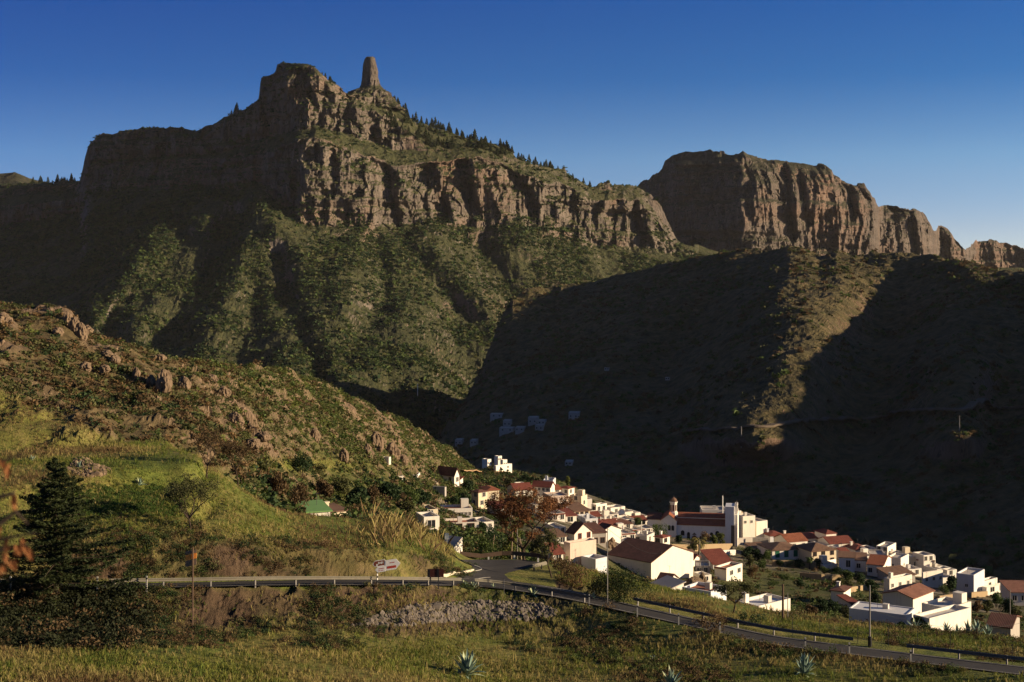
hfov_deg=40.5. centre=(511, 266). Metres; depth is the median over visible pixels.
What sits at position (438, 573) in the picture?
board sign
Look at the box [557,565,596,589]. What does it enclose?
shrub
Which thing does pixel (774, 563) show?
garden wall
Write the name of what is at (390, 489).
garden tree
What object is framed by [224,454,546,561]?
slope scrub
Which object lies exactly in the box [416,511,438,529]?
house
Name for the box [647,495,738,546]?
church
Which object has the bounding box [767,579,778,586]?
garden tree
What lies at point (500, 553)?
guardrail
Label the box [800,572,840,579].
garden wall
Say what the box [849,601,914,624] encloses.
building
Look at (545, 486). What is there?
house
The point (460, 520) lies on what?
house
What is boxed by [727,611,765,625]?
shrub
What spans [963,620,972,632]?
agave
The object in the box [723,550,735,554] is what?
garden wall
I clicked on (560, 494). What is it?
house
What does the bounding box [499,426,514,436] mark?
house
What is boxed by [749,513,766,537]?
building
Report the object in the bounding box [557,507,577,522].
house
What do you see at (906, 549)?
house
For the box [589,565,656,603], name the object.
shrub
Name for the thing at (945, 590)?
garden tree
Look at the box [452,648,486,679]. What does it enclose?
agave
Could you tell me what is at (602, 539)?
window
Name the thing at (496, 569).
side road
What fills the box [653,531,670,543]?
house
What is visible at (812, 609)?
garden tree
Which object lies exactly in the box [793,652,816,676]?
agave
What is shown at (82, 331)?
rock outcrop
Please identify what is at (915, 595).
house
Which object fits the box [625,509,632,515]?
house
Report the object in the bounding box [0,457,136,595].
conifer
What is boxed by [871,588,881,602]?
garden tree
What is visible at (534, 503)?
house
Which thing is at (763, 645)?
field brush
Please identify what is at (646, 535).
house
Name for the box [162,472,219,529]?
tree
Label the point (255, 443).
rock outcrop
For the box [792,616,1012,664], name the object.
wire fence
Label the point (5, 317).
rock outcrop
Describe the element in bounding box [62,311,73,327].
rock outcrop
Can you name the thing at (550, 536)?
tree
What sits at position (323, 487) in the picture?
garden tree
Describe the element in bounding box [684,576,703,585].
rock outcrop
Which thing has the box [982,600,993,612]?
garden tree
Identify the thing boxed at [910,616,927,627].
garden tree
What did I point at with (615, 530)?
house
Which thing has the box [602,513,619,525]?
house
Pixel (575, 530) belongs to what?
house
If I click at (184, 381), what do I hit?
rock outcrop
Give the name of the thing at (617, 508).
house
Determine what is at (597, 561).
house
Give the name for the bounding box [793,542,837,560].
house
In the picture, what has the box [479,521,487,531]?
garden tree
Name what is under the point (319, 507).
shed
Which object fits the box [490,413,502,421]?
house
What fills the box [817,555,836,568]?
house
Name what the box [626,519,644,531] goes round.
house
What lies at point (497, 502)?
house
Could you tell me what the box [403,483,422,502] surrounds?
garden tree
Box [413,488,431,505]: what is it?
garden tree
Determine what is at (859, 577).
garden tree
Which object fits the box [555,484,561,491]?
house
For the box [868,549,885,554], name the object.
house
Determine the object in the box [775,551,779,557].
window
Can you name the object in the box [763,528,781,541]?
house
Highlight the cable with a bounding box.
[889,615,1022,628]
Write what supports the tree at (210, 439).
on the ground at (220, 606)
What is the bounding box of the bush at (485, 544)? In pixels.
[469,535,498,559]
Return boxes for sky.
[0,0,1023,249]
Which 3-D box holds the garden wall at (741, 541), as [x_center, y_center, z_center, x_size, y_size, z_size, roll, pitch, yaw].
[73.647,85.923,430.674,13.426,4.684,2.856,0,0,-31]
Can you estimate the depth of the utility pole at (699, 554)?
315.67 m
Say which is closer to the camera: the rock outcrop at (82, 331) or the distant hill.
the rock outcrop at (82, 331)
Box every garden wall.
[670,543,732,550]
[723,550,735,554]
[738,537,767,544]
[772,560,815,568]
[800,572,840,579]
[851,585,868,591]
[938,591,987,597]
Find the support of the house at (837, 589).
on the ground at (220, 606)
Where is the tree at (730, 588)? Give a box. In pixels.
[712,580,756,613]
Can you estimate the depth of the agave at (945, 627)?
141.89 m
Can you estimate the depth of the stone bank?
131.04 m
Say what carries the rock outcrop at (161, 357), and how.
on the ground at (220, 606)
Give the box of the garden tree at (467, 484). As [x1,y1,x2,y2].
[460,480,473,491]
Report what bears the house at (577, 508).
on the ground at (220, 606)
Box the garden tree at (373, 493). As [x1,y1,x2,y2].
[367,485,379,504]
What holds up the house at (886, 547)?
on the ground at (220, 606)
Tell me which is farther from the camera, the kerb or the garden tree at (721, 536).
the garden tree at (721, 536)
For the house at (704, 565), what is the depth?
317.49 m
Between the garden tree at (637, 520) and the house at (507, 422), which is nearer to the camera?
the garden tree at (637, 520)
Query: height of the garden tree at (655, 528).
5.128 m
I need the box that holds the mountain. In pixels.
[0,62,1023,439]
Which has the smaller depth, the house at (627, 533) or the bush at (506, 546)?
the bush at (506, 546)
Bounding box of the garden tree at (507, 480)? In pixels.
[504,477,513,484]
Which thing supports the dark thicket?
on the ground at (220, 606)
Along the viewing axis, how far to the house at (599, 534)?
326.53 m
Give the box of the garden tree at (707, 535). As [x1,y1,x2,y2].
[699,530,710,542]
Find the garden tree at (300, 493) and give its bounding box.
[289,483,311,505]
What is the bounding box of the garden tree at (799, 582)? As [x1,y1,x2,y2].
[792,579,805,586]
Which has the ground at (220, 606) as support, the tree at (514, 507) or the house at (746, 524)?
the tree at (514, 507)
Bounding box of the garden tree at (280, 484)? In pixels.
[267,473,288,495]
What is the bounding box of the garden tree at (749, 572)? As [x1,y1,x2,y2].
[746,564,758,577]
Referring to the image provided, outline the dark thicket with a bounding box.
[0,577,181,650]
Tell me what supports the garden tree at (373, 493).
on the ground at (220, 606)
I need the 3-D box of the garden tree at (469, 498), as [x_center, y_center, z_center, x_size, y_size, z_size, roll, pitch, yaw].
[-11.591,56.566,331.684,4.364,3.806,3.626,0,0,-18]
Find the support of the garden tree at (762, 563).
on the ground at (220, 606)
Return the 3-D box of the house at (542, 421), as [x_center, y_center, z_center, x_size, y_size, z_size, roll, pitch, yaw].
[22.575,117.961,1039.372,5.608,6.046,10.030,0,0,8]
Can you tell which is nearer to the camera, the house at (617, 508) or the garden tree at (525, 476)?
the house at (617, 508)
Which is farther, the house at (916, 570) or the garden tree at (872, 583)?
the house at (916, 570)
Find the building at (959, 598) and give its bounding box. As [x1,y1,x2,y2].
[922,589,970,611]
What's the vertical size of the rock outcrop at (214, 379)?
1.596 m
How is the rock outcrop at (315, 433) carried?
on the ground at (220, 606)
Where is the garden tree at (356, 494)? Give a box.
[343,485,367,506]
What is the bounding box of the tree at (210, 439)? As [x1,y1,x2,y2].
[192,426,229,477]
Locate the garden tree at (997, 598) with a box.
[991,591,1003,607]
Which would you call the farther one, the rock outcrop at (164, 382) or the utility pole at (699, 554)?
the utility pole at (699, 554)
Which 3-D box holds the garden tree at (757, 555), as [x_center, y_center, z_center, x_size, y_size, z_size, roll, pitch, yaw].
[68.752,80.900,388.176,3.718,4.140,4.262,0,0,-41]
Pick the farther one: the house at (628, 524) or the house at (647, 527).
the house at (647, 527)
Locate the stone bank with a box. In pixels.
[351,599,556,626]
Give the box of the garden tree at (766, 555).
[761,549,771,562]
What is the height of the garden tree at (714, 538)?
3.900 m
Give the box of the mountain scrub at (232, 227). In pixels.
[0,61,700,438]
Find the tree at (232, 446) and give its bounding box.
[218,439,252,484]
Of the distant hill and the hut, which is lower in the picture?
the hut
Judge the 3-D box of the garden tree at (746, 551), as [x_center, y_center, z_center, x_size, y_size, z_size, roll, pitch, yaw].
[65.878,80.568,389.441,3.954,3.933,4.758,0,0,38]
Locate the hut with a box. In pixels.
[445,526,462,552]
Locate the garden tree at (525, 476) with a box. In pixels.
[519,473,529,481]
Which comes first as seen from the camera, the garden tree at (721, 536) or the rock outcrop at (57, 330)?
the rock outcrop at (57, 330)
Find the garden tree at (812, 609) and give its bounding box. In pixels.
[805,603,817,614]
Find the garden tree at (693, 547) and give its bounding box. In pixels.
[686,543,697,550]
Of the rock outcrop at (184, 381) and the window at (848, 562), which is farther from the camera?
the window at (848, 562)
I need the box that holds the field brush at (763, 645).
[545,597,1023,681]
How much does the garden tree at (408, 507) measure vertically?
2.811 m
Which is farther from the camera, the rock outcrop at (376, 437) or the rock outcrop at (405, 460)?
the rock outcrop at (405, 460)
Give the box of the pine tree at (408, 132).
[406,125,410,135]
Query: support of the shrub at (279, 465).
on the ground at (220, 606)
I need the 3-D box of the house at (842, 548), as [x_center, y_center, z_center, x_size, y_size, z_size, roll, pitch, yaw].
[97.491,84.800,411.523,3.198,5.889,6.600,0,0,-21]
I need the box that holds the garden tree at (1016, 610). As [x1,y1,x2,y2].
[1008,606,1022,619]
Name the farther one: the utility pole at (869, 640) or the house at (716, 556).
the house at (716, 556)
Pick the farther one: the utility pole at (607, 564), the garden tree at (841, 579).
the garden tree at (841, 579)
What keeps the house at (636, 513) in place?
on the ground at (220, 606)
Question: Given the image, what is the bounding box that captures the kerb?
[444,569,473,576]
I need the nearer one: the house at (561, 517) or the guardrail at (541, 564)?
the guardrail at (541, 564)
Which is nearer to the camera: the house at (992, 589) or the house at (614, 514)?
the house at (992, 589)
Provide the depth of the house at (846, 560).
374.29 m
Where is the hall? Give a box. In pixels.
[606,537,692,578]
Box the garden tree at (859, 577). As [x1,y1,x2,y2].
[853,572,865,583]
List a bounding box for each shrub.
[272,459,281,468]
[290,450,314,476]
[315,462,327,474]
[550,557,580,573]
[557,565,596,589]
[585,579,611,595]
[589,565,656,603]
[692,612,728,630]
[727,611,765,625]
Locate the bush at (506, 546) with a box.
[499,529,521,558]
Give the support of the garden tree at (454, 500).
on the ground at (220, 606)
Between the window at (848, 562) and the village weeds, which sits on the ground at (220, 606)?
the village weeds
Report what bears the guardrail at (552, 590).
on the ground at (220, 606)
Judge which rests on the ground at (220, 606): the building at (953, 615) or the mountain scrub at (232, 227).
the building at (953, 615)
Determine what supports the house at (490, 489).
on the ground at (220, 606)
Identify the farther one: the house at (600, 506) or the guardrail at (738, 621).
the house at (600, 506)
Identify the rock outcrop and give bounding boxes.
[0,312,14,322]
[52,327,63,335]
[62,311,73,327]
[69,316,79,332]
[76,322,88,340]
[79,361,91,371]
[85,325,93,332]
[98,364,110,373]
[100,350,113,357]
[109,355,120,363]
[132,367,140,378]
[146,375,155,385]
[153,354,166,360]
[155,369,172,393]
[177,376,191,389]
[208,374,218,382]
[219,386,231,397]
[227,412,244,426]
[245,438,261,449]
[258,431,272,441]
[310,428,320,442]
[339,448,348,463]
[364,443,374,457]
[370,431,383,452]
[386,442,400,460]
[400,454,408,464]
[606,537,616,548]
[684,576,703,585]
[699,573,706,581]
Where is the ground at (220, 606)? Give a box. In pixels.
[0,302,1023,681]
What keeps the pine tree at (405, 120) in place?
on the mountain
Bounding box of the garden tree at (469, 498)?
[458,495,472,503]
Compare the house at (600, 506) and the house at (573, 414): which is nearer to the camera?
the house at (600, 506)
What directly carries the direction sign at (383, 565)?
on the ground at (220, 606)
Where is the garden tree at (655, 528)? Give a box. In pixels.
[651,523,668,535]
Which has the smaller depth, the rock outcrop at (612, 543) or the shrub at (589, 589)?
the shrub at (589, 589)
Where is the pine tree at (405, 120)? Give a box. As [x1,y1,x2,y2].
[402,112,408,122]
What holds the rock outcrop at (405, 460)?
on the ground at (220, 606)
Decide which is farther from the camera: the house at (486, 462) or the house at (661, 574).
the house at (486, 462)
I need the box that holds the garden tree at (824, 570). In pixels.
[820,566,831,573]
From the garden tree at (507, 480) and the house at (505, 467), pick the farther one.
the house at (505, 467)
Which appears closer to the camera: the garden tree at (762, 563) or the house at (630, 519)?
the garden tree at (762, 563)
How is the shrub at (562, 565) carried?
on the ground at (220, 606)
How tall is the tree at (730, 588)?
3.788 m
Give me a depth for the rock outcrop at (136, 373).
203.09 m
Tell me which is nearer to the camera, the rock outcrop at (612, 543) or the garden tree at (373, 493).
the garden tree at (373, 493)
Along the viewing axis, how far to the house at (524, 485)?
425.76 m
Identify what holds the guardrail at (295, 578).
on the ground at (220, 606)
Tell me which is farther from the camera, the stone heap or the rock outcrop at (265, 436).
the rock outcrop at (265, 436)
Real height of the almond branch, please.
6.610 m
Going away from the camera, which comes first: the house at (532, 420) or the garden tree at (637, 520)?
the garden tree at (637, 520)
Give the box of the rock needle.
[348,56,404,110]
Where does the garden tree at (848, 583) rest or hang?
on the ground at (220, 606)
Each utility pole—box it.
[607,528,607,601]
[699,539,699,570]
[782,584,783,617]
[868,585,871,646]
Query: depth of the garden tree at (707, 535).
410.58 m
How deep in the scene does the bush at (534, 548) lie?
185.79 m
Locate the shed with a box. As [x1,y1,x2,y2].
[298,493,332,515]
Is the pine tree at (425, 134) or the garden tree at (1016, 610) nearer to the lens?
the garden tree at (1016, 610)
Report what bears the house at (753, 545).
on the ground at (220, 606)
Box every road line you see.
[185,584,405,586]
[512,589,1016,673]
[540,585,1020,666]
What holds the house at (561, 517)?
on the ground at (220, 606)
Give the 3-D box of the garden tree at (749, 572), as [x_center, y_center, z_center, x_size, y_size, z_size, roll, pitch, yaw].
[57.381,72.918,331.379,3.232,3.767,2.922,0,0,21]
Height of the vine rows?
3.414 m
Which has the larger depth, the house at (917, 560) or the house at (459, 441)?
the house at (459, 441)
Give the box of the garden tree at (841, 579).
[834,577,846,584]
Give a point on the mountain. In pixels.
(634, 224)
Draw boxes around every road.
[8,579,1023,674]
[457,559,539,580]
[680,398,1023,432]
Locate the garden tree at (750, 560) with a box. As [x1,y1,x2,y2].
[745,554,753,565]
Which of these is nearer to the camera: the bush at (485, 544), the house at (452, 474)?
the bush at (485, 544)
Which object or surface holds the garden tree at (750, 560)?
on the ground at (220, 606)
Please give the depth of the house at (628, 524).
404.82 m
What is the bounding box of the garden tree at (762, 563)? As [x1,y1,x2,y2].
[757,559,766,569]
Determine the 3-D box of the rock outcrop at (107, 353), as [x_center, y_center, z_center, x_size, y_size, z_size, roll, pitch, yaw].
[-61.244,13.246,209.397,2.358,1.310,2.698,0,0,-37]
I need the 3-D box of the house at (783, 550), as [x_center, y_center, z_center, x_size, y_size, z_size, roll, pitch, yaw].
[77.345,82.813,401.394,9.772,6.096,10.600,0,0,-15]
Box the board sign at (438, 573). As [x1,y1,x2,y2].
[427,569,443,588]
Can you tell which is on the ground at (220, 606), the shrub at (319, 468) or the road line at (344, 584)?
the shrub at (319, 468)
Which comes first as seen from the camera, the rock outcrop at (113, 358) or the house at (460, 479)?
the rock outcrop at (113, 358)
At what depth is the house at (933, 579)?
351.93 m
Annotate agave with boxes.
[135,477,146,484]
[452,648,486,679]
[525,583,538,597]
[658,666,681,681]
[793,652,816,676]
[909,617,920,626]
[942,621,952,631]
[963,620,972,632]
[972,619,984,633]
[983,624,994,634]
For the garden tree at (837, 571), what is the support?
on the ground at (220, 606)
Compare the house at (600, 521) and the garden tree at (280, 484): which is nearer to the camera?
the garden tree at (280, 484)
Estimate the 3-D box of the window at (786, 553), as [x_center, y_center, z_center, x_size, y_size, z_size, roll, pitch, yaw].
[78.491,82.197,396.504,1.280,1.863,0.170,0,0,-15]
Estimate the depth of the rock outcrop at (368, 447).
303.79 m
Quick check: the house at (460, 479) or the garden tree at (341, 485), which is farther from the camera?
the house at (460, 479)
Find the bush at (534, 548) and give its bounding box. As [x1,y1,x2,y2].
[530,537,550,561]
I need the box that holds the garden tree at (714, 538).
[709,534,718,543]
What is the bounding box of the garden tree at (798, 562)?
[794,559,804,567]
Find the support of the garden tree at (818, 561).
on the ground at (220, 606)
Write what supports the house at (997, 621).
on the ground at (220, 606)
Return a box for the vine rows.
[31,482,187,521]
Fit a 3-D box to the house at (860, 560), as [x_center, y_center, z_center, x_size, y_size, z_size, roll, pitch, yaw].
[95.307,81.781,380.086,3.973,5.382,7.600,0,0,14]
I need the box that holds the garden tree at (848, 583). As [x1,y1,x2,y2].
[844,580,853,585]
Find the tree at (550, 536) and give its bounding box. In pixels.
[532,527,560,577]
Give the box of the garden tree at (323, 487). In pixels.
[313,477,333,497]
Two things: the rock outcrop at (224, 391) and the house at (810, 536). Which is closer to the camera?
the rock outcrop at (224, 391)
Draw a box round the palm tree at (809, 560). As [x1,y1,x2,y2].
[805,557,813,568]
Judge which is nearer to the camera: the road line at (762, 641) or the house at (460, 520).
the road line at (762, 641)
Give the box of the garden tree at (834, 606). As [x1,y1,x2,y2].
[827,600,841,612]
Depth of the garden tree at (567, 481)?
458.57 m
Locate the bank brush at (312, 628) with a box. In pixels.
[0,511,650,652]
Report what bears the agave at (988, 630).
on the ground at (220, 606)
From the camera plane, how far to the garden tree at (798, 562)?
376.59 m
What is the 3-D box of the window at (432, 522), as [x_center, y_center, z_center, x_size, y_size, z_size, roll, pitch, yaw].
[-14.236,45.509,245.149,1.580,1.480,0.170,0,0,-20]
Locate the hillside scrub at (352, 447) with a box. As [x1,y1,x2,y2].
[0,301,475,527]
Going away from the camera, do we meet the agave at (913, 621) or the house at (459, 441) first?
the agave at (913, 621)
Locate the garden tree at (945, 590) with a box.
[938,583,948,594]
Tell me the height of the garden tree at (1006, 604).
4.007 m
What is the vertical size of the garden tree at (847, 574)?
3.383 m
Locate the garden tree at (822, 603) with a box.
[816,598,829,612]
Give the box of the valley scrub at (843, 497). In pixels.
[436,245,1023,579]
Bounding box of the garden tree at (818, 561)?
[813,557,822,567]
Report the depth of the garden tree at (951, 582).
342.06 m
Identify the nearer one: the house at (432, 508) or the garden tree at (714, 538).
the house at (432, 508)
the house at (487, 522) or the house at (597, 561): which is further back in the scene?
the house at (487, 522)
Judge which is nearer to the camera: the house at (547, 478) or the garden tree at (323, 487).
the garden tree at (323, 487)
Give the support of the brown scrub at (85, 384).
on the ground at (220, 606)
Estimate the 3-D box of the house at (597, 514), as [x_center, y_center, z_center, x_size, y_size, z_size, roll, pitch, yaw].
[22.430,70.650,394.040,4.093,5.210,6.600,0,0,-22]
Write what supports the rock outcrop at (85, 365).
on the ground at (220, 606)
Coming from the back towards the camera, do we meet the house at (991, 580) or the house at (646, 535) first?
the house at (646, 535)
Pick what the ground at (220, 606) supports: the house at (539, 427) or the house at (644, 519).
the house at (644, 519)
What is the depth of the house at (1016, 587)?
326.19 m
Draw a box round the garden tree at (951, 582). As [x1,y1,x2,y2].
[944,575,957,592]
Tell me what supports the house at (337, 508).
on the ground at (220, 606)
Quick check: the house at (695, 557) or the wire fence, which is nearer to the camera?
the wire fence
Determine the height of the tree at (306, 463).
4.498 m
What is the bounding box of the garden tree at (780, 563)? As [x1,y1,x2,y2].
[776,560,783,565]
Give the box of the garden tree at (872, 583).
[865,578,879,592]
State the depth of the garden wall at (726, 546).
397.23 m
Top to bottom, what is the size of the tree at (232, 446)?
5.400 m
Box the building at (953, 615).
[913,604,970,630]
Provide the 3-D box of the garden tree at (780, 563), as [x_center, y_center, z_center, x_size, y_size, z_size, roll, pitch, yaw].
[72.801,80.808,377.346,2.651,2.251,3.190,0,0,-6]
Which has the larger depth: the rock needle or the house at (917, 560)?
the rock needle
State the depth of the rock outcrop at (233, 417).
210.58 m
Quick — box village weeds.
[469,464,1023,637]
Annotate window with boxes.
[427,519,435,527]
[567,516,572,521]
[600,537,604,542]
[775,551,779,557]
[784,550,788,556]
[846,560,850,566]
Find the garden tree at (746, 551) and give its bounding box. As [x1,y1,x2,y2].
[741,546,754,558]
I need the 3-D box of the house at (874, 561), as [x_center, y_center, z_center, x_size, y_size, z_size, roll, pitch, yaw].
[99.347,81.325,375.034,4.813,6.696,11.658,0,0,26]
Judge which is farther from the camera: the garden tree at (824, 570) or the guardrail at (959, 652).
the garden tree at (824, 570)
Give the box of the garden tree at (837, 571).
[830,566,843,574]
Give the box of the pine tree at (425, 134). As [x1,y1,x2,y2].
[422,128,427,138]
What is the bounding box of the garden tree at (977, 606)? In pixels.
[971,600,983,612]
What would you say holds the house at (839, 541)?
on the ground at (220, 606)
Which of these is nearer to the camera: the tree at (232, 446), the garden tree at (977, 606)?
the tree at (232, 446)
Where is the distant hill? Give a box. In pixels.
[0,172,43,183]
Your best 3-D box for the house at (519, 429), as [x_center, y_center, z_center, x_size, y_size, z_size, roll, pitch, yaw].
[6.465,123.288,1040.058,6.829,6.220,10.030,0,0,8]
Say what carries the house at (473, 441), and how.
on the mountainside
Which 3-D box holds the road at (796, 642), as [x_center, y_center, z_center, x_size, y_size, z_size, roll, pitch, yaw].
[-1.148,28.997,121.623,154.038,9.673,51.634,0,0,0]
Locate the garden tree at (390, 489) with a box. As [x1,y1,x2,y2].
[380,481,403,499]
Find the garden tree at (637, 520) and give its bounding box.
[634,517,642,524]
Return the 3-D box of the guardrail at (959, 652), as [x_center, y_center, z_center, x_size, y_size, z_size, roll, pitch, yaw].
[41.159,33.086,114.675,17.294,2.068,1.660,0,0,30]
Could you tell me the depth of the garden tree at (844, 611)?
241.62 m
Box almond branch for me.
[0,454,35,574]
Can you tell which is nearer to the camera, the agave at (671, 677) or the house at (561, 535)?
the agave at (671, 677)
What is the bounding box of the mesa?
[638,149,1023,267]
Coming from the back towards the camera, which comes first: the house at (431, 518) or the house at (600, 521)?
the house at (600, 521)
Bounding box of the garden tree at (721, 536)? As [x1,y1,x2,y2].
[716,532,724,543]
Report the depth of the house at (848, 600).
275.77 m
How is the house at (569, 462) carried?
on the mountainside
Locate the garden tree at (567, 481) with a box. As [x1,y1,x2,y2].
[566,476,569,485]
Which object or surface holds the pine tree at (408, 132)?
on the mountain
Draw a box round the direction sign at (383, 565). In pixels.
[373,559,399,584]
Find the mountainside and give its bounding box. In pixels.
[437,245,1023,582]
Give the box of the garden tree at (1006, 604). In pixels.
[998,597,1014,612]
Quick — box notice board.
[185,547,195,627]
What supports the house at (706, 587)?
on the ground at (220, 606)
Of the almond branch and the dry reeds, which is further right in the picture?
the dry reeds
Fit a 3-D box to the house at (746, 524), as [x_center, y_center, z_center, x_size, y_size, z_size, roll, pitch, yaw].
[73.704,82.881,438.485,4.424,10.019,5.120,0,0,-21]
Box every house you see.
[324,501,348,514]
[384,456,390,464]
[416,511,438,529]
[425,504,437,514]
[433,486,445,495]
[437,465,460,486]
[440,498,472,517]
[444,512,478,528]
[455,438,463,447]
[459,471,463,482]
[470,438,477,446]
[470,483,488,508]
[471,517,493,531]
[477,485,499,498]
[482,458,490,467]
[487,500,510,516]
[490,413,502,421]
[494,455,501,464]
[494,463,511,472]
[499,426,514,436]
[500,459,506,464]
[503,419,511,425]
[506,482,533,495]
[515,426,525,434]
[528,416,538,425]
[528,496,542,512]
[532,480,555,495]
[535,424,544,430]
[538,419,546,423]
[540,542,565,559]
[543,476,555,483]
[543,491,568,502]
[545,516,565,533]
[546,510,565,521]
[547,528,567,543]
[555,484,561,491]
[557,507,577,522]
[561,486,575,495]
[564,538,595,564]
[565,459,573,465]
[565,499,590,513]
[565,515,593,539]
[569,411,579,419]
[570,488,586,506]
[577,513,597,523]
[581,544,606,572]
[585,522,606,547]
[587,497,591,508]
[590,511,601,518]
[591,496,606,510]
[598,519,612,524]
[599,522,621,542]
[601,509,617,519]
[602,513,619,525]
[607,504,624,514]
[609,505,618,518]
[616,522,635,537]
[617,519,633,527]
[619,515,633,524]
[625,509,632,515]
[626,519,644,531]
[629,509,640,515]
[629,515,647,524]
[635,530,653,541]
[636,524,654,533]
[651,575,685,590]
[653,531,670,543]
[656,572,678,579]
[682,581,725,599]
[693,554,700,566]
[693,571,710,581]
[695,560,709,573]
[700,505,724,512]
[700,548,732,568]
[714,553,741,580]
[735,585,789,610]
[739,512,754,537]
[744,542,761,550]
[756,542,798,559]
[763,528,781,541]
[774,530,808,544]
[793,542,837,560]
[802,532,817,542]
[813,528,836,537]
[817,535,854,546]
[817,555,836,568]
[829,581,852,601]
[835,547,849,558]
[836,594,857,606]
[838,551,855,571]
[843,541,868,551]
[854,552,866,571]
[860,545,875,548]
[860,548,869,561]
[866,554,892,576]
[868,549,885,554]
[876,541,895,554]
[876,565,916,581]
[880,579,934,613]
[884,572,911,590]
[888,546,915,565]
[889,546,908,565]
[902,564,921,576]
[913,551,933,571]
[916,555,934,566]
[920,559,950,571]
[922,569,942,587]
[936,566,956,577]
[943,573,950,584]
[956,562,984,591]
[982,583,999,595]
[985,569,996,585]
[986,612,1021,637]
[999,580,1023,605]
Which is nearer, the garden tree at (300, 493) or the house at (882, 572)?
the garden tree at (300, 493)
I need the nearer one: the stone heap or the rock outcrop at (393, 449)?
the stone heap
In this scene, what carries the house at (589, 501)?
on the ground at (220, 606)
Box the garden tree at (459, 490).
[454,486,466,496]
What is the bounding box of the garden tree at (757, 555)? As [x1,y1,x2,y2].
[751,548,762,560]
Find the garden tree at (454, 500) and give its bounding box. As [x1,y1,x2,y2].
[448,496,458,503]
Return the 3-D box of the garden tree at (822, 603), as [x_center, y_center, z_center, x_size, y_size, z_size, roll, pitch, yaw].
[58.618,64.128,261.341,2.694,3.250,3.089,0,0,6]
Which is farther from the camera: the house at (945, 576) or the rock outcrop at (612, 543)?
the house at (945, 576)
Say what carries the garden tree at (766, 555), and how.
on the ground at (220, 606)
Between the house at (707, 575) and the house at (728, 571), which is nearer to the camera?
the house at (707, 575)
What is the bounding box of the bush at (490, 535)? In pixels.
[482,525,509,559]
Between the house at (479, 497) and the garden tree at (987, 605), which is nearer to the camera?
the garden tree at (987, 605)
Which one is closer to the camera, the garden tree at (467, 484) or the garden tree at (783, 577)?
the garden tree at (783, 577)
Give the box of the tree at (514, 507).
[483,486,574,559]
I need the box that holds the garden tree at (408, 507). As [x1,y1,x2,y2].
[402,500,414,513]
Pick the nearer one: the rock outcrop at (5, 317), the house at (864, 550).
the rock outcrop at (5, 317)
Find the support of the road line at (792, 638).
on the road at (796, 642)
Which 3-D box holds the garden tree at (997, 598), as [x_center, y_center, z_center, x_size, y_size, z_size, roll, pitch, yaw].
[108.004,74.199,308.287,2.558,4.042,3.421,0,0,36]
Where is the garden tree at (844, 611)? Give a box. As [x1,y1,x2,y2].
[838,606,849,617]
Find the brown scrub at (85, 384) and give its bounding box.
[0,301,346,506]
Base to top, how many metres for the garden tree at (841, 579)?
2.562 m
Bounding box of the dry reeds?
[336,498,454,554]
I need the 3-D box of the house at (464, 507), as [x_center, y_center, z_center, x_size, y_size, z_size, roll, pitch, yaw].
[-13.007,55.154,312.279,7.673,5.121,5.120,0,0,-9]
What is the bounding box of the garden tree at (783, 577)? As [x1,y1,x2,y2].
[778,573,790,580]
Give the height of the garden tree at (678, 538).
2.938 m
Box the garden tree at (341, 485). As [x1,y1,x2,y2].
[331,476,349,494]
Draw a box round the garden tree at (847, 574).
[840,569,854,579]
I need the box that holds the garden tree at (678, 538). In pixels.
[674,534,682,543]
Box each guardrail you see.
[109,576,461,587]
[460,551,546,561]
[475,578,592,603]
[533,561,546,570]
[633,597,852,640]
[906,644,1023,664]
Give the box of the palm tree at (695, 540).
[690,537,706,553]
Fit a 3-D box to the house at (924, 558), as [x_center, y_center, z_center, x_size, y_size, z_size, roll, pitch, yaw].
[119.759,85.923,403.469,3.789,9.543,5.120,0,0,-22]
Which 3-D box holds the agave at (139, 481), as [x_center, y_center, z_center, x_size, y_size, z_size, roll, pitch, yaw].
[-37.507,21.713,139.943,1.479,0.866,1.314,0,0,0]
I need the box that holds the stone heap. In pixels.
[67,455,110,477]
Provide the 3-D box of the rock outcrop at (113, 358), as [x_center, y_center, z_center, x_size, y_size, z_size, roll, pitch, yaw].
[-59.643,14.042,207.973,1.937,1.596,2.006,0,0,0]
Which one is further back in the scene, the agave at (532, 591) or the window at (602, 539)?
the window at (602, 539)
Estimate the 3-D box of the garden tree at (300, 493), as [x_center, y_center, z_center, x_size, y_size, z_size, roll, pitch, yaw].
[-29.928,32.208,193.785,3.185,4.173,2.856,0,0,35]

